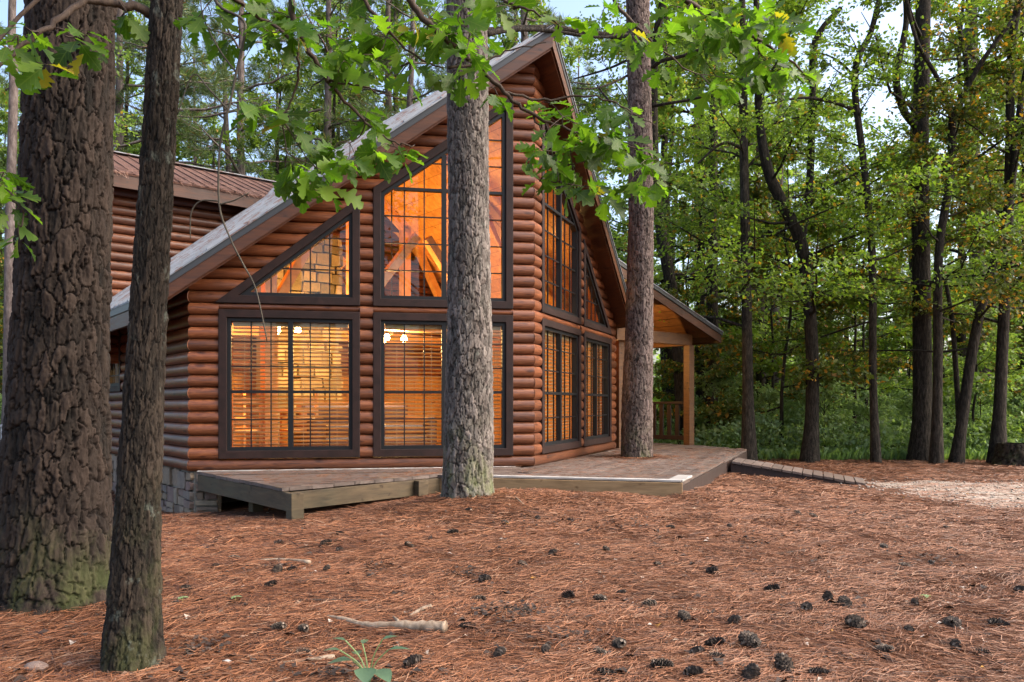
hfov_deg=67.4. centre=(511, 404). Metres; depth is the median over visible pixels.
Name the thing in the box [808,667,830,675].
pine cone
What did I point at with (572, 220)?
window
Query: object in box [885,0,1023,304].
broadleaf tree
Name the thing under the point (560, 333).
window
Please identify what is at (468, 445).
pine tree
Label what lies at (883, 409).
shrub
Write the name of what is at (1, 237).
broadleaf tree
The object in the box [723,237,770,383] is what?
sapling
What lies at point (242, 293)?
window
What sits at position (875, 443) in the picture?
forest tree
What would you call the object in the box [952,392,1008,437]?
shrub
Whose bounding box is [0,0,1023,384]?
sky
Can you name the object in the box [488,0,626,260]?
broadleaf tree
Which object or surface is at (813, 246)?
sapling
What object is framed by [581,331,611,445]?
window
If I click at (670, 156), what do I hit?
broadleaf tree
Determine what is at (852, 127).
broadleaf tree
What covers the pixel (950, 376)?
sapling
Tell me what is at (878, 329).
sapling
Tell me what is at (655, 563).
pine cone
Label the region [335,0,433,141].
pine tree
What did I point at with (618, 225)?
broadleaf tree
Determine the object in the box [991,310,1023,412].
sapling
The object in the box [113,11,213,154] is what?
broadleaf tree
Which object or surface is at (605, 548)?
pine cone
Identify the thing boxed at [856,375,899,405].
shrub
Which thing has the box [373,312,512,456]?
window
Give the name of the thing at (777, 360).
sapling
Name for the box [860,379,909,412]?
shrub
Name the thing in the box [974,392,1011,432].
shrub
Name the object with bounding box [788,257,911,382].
sapling
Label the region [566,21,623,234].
pine tree
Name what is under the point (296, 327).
chandelier
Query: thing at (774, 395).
shrub
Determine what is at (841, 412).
shrub
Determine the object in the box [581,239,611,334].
window
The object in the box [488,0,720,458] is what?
pine tree
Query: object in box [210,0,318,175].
pine tree
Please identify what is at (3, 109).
pine tree
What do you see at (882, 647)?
pine cone
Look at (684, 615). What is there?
pine cone
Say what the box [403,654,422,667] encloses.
pine cone
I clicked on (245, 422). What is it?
dining chair
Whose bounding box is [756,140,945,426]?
sapling
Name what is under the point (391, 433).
sofa
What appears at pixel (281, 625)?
pine cone
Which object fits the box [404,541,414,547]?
pine cone
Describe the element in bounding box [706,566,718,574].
pine cone
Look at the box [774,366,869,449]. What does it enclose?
shrub
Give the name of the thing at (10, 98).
pine tree
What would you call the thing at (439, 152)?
window
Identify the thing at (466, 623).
pine cone
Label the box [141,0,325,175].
pine tree
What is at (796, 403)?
shrub
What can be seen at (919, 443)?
forest tree
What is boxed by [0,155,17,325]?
broadleaf tree
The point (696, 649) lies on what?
pine cone
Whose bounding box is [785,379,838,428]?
shrub
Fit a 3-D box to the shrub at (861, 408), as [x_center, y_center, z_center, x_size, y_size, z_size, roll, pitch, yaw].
[7.807,0.462,16.530,1.766,1.822,1.713,0,0,31]
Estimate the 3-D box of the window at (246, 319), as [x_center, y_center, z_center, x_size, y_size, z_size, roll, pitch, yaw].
[-2.786,-0.247,9.686,1.710,1.845,0.198,0,0,-10]
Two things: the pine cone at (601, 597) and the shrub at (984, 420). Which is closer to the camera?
the pine cone at (601, 597)
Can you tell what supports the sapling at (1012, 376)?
on the forest ground at (242, 507)
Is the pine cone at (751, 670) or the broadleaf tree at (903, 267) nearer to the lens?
the pine cone at (751, 670)
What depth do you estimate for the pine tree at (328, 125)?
28.24 m
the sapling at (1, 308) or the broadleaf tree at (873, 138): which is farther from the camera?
the broadleaf tree at (873, 138)
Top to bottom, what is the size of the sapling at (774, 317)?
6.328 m
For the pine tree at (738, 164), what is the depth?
45.66 m
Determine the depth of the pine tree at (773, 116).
43.06 m
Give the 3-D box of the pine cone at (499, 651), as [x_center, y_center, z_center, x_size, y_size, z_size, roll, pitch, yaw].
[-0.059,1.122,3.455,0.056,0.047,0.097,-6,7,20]
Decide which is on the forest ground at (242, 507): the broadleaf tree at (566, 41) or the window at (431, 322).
the broadleaf tree at (566, 41)
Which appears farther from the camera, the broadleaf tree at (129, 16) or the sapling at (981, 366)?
the broadleaf tree at (129, 16)
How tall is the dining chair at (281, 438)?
1.000 m
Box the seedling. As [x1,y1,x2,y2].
[324,635,410,681]
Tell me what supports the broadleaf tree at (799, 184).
on the forest ground at (242, 507)
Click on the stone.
(41, 666)
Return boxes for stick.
[254,558,310,564]
[277,654,334,662]
[292,599,367,603]
[409,604,431,616]
[735,549,805,555]
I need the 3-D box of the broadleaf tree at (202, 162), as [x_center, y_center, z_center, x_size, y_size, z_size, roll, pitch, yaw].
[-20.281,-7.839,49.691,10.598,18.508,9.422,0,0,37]
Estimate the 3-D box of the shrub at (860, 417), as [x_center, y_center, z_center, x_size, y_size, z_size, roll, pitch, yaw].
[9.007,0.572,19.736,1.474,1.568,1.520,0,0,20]
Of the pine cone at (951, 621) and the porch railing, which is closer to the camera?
the pine cone at (951, 621)
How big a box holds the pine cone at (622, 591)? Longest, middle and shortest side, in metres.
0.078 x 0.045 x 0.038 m
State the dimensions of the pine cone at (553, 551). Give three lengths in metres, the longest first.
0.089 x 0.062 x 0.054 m
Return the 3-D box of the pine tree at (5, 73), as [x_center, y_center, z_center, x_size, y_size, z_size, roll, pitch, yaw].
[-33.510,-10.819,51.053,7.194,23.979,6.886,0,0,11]
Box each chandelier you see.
[278,269,300,331]
[384,191,406,342]
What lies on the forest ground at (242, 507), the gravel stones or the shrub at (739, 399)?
the shrub at (739, 399)
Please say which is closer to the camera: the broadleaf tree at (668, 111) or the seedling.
the seedling
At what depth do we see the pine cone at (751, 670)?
3.19 m
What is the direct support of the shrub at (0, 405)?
on the forest ground at (242, 507)
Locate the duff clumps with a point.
(334, 668)
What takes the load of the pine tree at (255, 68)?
on the forest ground at (242, 507)
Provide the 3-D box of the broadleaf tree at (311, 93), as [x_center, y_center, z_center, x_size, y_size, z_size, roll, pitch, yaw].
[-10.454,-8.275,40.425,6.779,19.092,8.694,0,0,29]
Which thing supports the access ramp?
on the forest ground at (242, 507)
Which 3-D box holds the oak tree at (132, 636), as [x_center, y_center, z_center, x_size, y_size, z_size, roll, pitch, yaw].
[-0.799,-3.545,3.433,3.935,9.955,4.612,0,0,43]
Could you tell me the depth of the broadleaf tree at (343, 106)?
30.97 m
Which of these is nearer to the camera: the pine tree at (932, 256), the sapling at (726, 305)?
the sapling at (726, 305)
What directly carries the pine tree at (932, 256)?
on the forest ground at (242, 507)
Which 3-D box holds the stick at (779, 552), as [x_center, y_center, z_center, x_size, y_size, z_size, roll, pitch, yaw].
[1.892,1.071,5.561,0.564,0.040,0.078,0,0,-12]
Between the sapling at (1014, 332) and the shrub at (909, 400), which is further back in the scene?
the sapling at (1014, 332)
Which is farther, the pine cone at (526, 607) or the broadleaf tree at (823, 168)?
the broadleaf tree at (823, 168)
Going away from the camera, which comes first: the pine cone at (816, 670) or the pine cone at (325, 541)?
the pine cone at (816, 670)
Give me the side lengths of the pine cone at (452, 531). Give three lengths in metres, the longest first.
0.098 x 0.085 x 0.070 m
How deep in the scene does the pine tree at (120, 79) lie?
28.58 m
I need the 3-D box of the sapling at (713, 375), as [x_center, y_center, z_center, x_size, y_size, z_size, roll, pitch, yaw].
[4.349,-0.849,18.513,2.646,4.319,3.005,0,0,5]
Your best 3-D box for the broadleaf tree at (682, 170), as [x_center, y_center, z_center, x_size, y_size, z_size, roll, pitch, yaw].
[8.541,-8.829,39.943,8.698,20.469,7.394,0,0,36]
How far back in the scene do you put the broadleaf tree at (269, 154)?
45.57 m
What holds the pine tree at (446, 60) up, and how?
on the forest ground at (242, 507)
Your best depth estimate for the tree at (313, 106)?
29.35 m
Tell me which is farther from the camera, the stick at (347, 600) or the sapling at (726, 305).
the sapling at (726, 305)
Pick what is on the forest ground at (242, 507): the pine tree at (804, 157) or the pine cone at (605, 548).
the pine tree at (804, 157)
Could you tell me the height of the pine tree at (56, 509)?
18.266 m
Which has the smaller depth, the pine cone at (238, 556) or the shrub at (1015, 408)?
the pine cone at (238, 556)
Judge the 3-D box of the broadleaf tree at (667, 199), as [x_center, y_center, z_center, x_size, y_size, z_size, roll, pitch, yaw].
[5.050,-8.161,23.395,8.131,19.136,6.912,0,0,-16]
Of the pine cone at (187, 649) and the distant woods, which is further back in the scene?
the distant woods
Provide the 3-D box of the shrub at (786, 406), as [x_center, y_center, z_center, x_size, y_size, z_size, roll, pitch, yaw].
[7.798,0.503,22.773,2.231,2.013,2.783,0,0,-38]
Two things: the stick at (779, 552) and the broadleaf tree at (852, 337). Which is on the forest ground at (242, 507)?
the broadleaf tree at (852, 337)
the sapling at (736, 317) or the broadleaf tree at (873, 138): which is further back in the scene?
the broadleaf tree at (873, 138)
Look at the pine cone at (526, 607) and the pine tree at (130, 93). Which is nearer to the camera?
the pine cone at (526, 607)
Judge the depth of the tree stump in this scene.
14.10 m
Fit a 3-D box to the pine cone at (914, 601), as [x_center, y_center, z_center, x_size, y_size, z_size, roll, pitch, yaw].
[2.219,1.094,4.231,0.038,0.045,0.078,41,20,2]
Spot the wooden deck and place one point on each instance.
(257, 495)
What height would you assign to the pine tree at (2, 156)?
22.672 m
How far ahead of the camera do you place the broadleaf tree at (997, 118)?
23.25 m
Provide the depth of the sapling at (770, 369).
17.13 m
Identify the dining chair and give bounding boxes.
[232,393,262,446]
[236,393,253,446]
[279,393,318,445]
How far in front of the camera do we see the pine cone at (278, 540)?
6.12 m
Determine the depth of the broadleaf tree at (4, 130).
33.45 m
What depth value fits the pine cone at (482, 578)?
4.81 m
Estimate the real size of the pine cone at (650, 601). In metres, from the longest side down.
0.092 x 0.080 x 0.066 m
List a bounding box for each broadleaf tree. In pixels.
[0,70,21,350]
[0,75,20,393]
[0,117,18,350]
[0,119,139,337]
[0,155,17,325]
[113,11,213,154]
[115,0,205,160]
[128,139,139,154]
[181,140,234,169]
[183,57,257,168]
[251,148,283,176]
[272,0,393,175]
[273,63,323,171]
[302,0,445,132]
[335,95,374,146]
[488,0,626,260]
[498,0,571,57]
[575,0,790,434]
[594,0,945,443]
[606,3,798,429]
[607,0,884,428]
[619,55,741,371]
[653,190,730,373]
[655,0,868,400]
[671,24,804,364]
[683,52,846,386]
[718,155,801,380]
[772,150,859,378]
[814,29,1021,349]
[814,159,861,365]
[822,110,901,367]
[833,0,1023,382]
[845,164,957,376]
[848,185,947,393]
[880,140,948,377]
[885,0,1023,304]
[896,11,1023,390]
[932,167,1021,327]
[940,104,1021,365]
[943,11,1023,374]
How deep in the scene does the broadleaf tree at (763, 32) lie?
37.20 m
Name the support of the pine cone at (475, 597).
on the forest ground at (242, 507)
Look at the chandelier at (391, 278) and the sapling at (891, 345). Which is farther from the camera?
the sapling at (891, 345)
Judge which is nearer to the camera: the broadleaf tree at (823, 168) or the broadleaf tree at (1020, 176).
the broadleaf tree at (1020, 176)
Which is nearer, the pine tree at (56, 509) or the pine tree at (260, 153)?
the pine tree at (56, 509)
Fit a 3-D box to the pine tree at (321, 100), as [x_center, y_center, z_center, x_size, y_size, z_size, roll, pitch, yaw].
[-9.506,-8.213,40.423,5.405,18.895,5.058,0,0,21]
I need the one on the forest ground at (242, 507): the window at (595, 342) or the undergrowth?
the undergrowth
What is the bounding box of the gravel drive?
[831,480,1023,510]
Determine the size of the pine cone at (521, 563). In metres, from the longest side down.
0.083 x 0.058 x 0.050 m
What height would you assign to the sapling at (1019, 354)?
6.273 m
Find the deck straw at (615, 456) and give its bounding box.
[204,448,749,487]
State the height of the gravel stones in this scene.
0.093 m
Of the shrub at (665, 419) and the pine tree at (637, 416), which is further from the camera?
the shrub at (665, 419)
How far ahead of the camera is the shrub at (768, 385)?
21.36 m
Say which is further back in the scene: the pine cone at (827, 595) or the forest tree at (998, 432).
the forest tree at (998, 432)
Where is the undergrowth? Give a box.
[653,412,1023,459]
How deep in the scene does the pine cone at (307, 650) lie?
3.47 m
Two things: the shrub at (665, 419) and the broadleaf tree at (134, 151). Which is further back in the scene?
the broadleaf tree at (134, 151)
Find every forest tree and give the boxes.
[572,0,776,443]
[597,0,959,460]
[654,0,995,462]
[752,0,974,463]
[785,0,1023,464]
[790,22,1023,463]
[795,0,1023,461]
[837,0,1023,463]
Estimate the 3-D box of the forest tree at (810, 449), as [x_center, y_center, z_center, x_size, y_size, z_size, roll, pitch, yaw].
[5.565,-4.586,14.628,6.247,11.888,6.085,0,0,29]
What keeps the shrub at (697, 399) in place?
on the forest ground at (242, 507)
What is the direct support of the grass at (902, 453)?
on the forest ground at (242, 507)
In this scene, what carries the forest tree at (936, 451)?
on the forest ground at (242, 507)
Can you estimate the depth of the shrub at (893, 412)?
18.62 m
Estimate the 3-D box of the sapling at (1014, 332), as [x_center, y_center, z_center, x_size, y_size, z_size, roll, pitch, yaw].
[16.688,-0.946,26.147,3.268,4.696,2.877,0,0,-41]
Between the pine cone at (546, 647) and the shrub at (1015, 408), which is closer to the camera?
the pine cone at (546, 647)
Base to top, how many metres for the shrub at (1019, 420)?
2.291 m
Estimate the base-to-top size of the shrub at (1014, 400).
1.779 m
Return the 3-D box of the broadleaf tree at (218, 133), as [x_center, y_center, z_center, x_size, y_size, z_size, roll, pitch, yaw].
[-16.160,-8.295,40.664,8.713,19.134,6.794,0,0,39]
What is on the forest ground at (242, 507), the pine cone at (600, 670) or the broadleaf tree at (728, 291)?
the broadleaf tree at (728, 291)
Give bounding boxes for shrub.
[0,395,1,418]
[656,418,674,433]
[664,395,732,439]
[694,367,741,446]
[709,387,804,447]
[724,377,755,418]
[753,381,785,424]
[754,385,791,425]
[767,388,793,417]
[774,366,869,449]
[784,399,821,442]
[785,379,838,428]
[798,398,863,445]
[829,384,908,450]
[829,399,869,434]
[834,382,869,422]
[846,397,888,428]
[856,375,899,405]
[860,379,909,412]
[864,405,892,442]
[879,404,908,437]
[880,393,946,448]
[889,388,948,431]
[943,380,1019,445]
[943,395,969,436]
[943,406,988,445]
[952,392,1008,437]
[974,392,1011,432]
[974,395,1023,421]
[974,416,1023,446]
[979,375,1023,441]
[1007,401,1023,437]
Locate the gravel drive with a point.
(991, 489)
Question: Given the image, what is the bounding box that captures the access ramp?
[730,458,865,484]
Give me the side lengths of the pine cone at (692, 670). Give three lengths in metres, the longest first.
0.097 x 0.056 x 0.047 m
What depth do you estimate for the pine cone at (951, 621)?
3.87 m
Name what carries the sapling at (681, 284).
on the forest ground at (242, 507)
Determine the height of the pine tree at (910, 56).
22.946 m
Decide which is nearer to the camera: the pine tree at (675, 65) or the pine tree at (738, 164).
the pine tree at (675, 65)
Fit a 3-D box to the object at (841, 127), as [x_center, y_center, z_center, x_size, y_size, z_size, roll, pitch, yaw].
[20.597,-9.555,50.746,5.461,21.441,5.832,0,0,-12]
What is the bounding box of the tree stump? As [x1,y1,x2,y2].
[991,442,1023,466]
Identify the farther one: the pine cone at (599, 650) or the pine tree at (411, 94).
the pine tree at (411, 94)
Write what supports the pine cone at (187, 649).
on the forest ground at (242, 507)
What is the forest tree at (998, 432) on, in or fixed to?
on the forest ground at (242, 507)
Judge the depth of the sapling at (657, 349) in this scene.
29.98 m
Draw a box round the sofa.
[294,402,436,445]
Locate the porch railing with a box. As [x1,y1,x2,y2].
[652,401,683,439]
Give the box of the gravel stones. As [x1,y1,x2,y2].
[833,478,1023,506]
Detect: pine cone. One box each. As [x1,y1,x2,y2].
[181,584,191,589]
[184,645,196,657]
[227,554,239,561]
[264,579,276,587]
[270,621,286,630]
[271,564,282,573]
[274,539,283,543]
[295,647,310,655]
[297,623,308,632]
[320,538,332,545]
[322,564,329,571]
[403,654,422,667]
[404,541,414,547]
[447,528,458,534]
[459,621,475,628]
[470,595,485,601]
[478,574,491,582]
[492,646,506,658]
[517,560,526,567]
[522,606,529,612]
[541,643,550,653]
[548,549,557,556]
[559,590,574,600]
[592,594,606,601]
[592,647,606,655]
[597,667,616,677]
[603,545,610,552]
[611,637,626,647]
[616,589,625,595]
[641,598,656,607]
[650,657,673,669]
[653,561,663,566]
[677,609,690,621]
[683,665,703,676]
[689,645,704,656]
[704,636,724,645]
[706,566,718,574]
[709,651,725,658]
[727,615,741,623]
[738,630,761,648]
[741,662,760,680]
[764,583,779,592]
[774,652,794,673]
[800,601,812,611]
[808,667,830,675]
[822,591,832,603]
[837,595,852,608]
[844,614,867,629]
[873,643,894,654]
[879,543,888,548]
[897,562,910,567]
[903,625,914,634]
[911,598,918,606]
[942,615,961,626]
[949,638,961,651]
[973,648,991,659]
[987,617,1010,627]
[1013,585,1023,592]
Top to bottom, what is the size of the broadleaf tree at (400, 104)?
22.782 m
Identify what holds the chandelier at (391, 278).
hanging from the log cabin
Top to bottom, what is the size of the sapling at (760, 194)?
7.150 m
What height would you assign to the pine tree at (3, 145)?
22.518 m
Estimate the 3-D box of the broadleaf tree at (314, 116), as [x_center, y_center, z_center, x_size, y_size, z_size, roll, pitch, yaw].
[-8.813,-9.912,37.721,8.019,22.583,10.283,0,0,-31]
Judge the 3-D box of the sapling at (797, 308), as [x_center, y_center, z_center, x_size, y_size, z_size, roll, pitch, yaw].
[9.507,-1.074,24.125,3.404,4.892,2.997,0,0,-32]
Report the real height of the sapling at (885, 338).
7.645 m
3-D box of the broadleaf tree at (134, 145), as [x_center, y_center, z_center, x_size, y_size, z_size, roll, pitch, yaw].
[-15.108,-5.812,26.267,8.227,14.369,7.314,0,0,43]
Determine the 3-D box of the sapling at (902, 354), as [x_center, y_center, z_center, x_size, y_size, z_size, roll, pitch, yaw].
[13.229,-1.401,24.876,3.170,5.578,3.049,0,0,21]
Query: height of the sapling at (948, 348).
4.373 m
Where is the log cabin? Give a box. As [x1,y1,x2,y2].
[109,24,722,512]
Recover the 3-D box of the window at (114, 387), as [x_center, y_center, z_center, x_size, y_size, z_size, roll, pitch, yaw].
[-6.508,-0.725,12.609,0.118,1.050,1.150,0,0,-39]
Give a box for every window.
[109,329,123,391]
[215,203,359,305]
[218,309,359,458]
[373,96,512,308]
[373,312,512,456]
[537,318,580,453]
[539,107,580,324]
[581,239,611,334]
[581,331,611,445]
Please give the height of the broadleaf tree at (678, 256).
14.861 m
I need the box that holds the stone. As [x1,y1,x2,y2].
[24,661,48,671]
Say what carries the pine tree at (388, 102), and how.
on the forest ground at (242, 507)
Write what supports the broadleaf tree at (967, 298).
on the forest ground at (242, 507)
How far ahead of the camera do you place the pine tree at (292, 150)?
49.03 m
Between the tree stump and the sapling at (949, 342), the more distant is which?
the sapling at (949, 342)
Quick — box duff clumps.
[168,504,964,681]
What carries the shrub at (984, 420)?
on the forest ground at (242, 507)
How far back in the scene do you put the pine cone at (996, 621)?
3.89 m
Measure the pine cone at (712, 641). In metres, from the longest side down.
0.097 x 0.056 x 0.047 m
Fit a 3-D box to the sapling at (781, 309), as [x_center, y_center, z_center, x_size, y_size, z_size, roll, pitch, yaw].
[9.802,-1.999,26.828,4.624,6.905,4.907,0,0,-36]
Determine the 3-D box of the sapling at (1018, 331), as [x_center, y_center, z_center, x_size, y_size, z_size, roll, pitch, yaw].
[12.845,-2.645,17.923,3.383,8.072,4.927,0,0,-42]
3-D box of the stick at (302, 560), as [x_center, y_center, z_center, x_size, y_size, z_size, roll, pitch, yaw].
[-1.623,1.115,5.476,0.447,0.038,0.088,0,0,15]
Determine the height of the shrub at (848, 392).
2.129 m
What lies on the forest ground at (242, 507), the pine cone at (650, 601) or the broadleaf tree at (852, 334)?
the broadleaf tree at (852, 334)
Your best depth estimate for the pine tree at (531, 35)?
30.73 m
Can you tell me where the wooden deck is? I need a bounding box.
[197,443,746,520]
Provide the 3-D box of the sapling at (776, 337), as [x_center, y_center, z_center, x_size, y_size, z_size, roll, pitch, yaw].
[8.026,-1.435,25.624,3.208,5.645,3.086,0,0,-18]
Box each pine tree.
[0,0,117,615]
[0,0,142,439]
[0,22,6,213]
[0,25,18,213]
[0,67,17,326]
[0,72,20,251]
[18,0,231,382]
[113,0,254,174]
[114,0,306,167]
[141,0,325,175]
[176,0,293,179]
[179,16,252,173]
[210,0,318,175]
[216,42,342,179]
[232,0,426,157]
[252,1,350,168]
[262,131,304,168]
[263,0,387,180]
[293,0,445,149]
[297,0,446,149]
[306,82,350,154]
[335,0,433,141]
[432,0,512,81]
[440,0,627,499]
[444,0,621,115]
[487,3,594,171]
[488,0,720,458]
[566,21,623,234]
[609,0,778,318]
[671,53,739,280]
[690,0,823,383]
[691,57,787,375]
[718,1,872,389]
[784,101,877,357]
[857,0,1023,412]
[884,131,955,374]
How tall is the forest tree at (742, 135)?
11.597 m
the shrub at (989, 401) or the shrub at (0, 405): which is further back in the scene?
the shrub at (0, 405)
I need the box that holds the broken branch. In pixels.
[327,615,447,632]
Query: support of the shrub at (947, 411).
on the forest ground at (242, 507)
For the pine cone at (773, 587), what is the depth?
4.51 m
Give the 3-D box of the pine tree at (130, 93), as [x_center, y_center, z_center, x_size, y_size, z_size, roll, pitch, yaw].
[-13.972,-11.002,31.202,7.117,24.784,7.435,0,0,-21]
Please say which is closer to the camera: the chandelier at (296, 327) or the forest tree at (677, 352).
the chandelier at (296, 327)
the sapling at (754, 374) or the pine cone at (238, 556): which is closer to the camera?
the pine cone at (238, 556)
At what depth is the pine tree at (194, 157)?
36.92 m
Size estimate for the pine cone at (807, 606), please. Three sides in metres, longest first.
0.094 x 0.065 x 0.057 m
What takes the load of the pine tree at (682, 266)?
on the forest ground at (242, 507)
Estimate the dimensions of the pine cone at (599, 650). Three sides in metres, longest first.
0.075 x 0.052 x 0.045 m
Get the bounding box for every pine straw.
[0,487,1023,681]
[111,457,1023,549]
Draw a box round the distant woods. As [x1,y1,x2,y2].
[1,265,997,422]
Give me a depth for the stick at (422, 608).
4.11 m
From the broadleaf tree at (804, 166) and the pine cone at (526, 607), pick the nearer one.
the pine cone at (526, 607)
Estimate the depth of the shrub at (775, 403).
18.22 m
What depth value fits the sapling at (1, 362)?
20.69 m
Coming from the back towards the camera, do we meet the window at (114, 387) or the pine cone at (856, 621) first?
the window at (114, 387)
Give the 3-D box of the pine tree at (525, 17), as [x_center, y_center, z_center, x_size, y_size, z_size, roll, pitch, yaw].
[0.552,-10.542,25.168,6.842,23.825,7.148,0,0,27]
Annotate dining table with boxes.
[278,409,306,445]
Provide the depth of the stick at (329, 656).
3.40 m
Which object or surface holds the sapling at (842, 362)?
on the forest ground at (242, 507)
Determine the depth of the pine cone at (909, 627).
3.75 m
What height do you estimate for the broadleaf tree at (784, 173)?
15.042 m
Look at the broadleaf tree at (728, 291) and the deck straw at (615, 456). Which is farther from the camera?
the broadleaf tree at (728, 291)
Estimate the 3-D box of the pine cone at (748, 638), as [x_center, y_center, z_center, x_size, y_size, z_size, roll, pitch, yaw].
[1.125,1.116,3.627,0.105,0.086,0.121,24,-4,-9]
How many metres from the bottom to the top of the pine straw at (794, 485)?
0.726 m
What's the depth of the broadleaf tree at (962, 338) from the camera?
23.11 m
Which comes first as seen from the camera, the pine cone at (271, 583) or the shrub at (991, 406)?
the pine cone at (271, 583)
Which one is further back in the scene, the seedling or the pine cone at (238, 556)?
the pine cone at (238, 556)
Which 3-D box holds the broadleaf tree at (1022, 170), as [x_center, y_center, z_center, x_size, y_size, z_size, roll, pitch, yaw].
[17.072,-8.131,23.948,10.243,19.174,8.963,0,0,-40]
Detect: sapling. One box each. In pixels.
[0,253,3,409]
[0,270,2,389]
[653,155,756,425]
[653,262,695,420]
[653,278,758,417]
[653,288,740,417]
[655,202,733,411]
[689,256,794,390]
[694,140,896,447]
[694,202,858,422]
[694,229,825,403]
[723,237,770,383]
[735,257,859,400]
[735,277,804,384]
[741,174,994,424]
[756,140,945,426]
[776,306,862,407]
[784,235,858,388]
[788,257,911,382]
[802,276,885,408]
[837,321,903,398]
[859,240,912,384]
[861,313,932,403]
[867,278,946,404]
[877,218,1023,425]
[889,289,968,390]
[891,279,993,377]
[932,302,1023,409]
[942,231,1023,437]
[946,198,1023,434]
[950,218,1023,396]
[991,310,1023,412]
[992,317,1022,379]
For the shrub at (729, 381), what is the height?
2.468 m
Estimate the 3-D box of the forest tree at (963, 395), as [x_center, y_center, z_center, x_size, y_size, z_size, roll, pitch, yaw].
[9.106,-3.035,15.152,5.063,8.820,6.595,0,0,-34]
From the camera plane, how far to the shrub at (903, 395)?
19.41 m
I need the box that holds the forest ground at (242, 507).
[0,423,1023,681]
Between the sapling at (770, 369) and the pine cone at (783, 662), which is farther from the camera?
the sapling at (770, 369)
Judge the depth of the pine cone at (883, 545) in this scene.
5.80 m
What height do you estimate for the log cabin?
7.230 m
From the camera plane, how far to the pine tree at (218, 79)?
23.73 m
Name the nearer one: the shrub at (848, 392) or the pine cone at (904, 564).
the pine cone at (904, 564)
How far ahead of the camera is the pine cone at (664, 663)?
3.28 m
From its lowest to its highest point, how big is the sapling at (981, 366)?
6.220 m
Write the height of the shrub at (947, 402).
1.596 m
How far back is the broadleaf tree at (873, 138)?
31.78 m
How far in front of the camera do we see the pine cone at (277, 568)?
5.15 m
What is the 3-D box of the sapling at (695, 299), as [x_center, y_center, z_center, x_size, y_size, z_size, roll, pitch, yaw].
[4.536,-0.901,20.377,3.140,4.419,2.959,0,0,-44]
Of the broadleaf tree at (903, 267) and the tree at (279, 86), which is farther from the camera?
the broadleaf tree at (903, 267)
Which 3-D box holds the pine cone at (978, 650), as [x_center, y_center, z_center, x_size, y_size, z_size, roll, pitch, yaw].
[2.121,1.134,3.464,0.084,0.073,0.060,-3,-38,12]
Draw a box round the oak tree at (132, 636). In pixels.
[0,0,821,675]
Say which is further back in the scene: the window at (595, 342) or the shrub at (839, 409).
the shrub at (839, 409)
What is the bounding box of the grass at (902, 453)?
[708,442,987,460]

